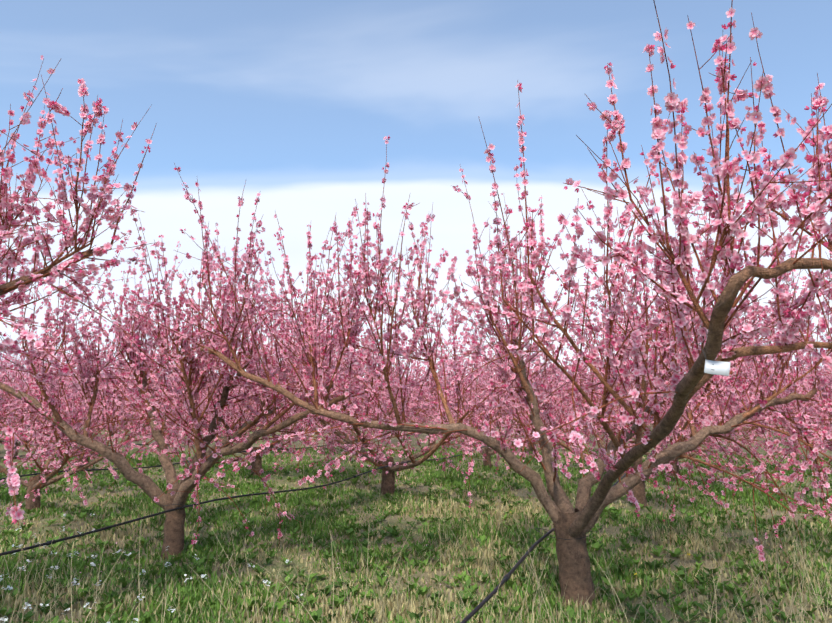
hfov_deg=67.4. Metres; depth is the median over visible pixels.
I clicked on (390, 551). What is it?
fallen petals
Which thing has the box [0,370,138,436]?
peach tree
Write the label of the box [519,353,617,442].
peach tree
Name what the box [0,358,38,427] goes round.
peach tree
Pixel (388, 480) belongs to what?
peach tree
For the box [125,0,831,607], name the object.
peach tree
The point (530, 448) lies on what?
peach tree
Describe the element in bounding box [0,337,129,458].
peach tree
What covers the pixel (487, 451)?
peach tree
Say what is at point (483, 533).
grass and weeds
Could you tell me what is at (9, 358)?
peach tree
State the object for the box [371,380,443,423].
peach tree
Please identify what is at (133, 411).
peach tree
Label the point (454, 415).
peach tree
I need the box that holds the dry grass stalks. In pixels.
[0,468,831,622]
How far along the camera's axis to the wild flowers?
4.73 m
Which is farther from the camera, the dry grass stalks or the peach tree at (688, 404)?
the peach tree at (688, 404)
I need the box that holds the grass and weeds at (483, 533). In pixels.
[0,446,831,622]
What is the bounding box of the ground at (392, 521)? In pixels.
[0,415,831,622]
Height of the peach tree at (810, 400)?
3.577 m
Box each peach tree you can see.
[0,55,160,525]
[0,192,450,558]
[0,285,185,524]
[0,327,200,473]
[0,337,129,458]
[0,352,110,429]
[0,356,11,402]
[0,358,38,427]
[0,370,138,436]
[77,351,238,447]
[98,375,176,432]
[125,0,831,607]
[135,301,368,476]
[157,364,293,455]
[184,366,299,438]
[247,251,574,506]
[252,357,412,443]
[254,320,460,456]
[341,363,428,435]
[369,337,498,446]
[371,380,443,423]
[408,345,583,467]
[411,363,519,428]
[437,339,634,451]
[451,238,817,507]
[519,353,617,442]
[559,355,664,424]
[562,336,798,480]
[624,377,746,429]
[631,373,774,447]
[632,343,782,457]
[723,245,831,482]
[723,327,831,481]
[739,363,830,437]
[742,318,831,467]
[745,351,831,453]
[753,351,831,433]
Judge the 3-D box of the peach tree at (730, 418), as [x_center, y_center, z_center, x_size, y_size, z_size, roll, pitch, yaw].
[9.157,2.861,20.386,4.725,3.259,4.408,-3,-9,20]
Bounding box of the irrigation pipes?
[0,417,671,622]
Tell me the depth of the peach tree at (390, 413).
16.80 m
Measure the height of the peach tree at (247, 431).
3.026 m
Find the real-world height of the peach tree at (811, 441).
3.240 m
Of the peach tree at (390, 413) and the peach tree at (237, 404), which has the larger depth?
the peach tree at (237, 404)
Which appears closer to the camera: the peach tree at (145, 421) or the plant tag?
the plant tag
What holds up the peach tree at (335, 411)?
on the ground at (392, 521)
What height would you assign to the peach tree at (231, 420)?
3.784 m
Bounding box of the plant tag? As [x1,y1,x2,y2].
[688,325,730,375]
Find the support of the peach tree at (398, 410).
on the ground at (392, 521)
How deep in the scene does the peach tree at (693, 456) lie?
16.06 m
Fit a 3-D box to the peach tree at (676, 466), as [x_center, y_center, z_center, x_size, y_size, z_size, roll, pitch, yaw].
[4.989,1.748,12.453,5.174,3.256,4.847,-4,-9,24]
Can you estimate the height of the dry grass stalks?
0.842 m
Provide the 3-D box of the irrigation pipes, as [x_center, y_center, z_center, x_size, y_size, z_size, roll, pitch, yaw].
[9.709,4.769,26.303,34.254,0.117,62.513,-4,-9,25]
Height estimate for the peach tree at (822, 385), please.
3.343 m
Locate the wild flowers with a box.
[0,511,690,622]
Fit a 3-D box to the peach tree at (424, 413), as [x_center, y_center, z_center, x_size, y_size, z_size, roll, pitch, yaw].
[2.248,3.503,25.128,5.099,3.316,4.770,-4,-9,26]
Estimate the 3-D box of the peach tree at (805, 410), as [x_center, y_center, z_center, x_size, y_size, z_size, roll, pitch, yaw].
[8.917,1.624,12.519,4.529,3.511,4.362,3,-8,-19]
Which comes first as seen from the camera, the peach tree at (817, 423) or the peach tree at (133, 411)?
the peach tree at (817, 423)
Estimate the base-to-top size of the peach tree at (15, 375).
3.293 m
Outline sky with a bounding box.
[0,0,831,384]
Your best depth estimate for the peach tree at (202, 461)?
6.05 m
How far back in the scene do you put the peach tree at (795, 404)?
24.72 m
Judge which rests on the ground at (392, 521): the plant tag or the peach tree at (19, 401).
the peach tree at (19, 401)
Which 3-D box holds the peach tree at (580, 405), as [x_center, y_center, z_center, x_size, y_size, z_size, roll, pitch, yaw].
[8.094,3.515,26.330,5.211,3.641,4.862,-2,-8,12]
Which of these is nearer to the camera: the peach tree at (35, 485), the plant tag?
the plant tag
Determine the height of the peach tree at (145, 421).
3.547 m
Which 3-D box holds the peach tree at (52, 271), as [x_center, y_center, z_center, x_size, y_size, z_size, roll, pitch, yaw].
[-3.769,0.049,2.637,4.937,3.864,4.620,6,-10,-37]
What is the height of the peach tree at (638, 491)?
3.699 m
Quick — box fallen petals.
[35,463,821,618]
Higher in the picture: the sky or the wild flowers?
the sky

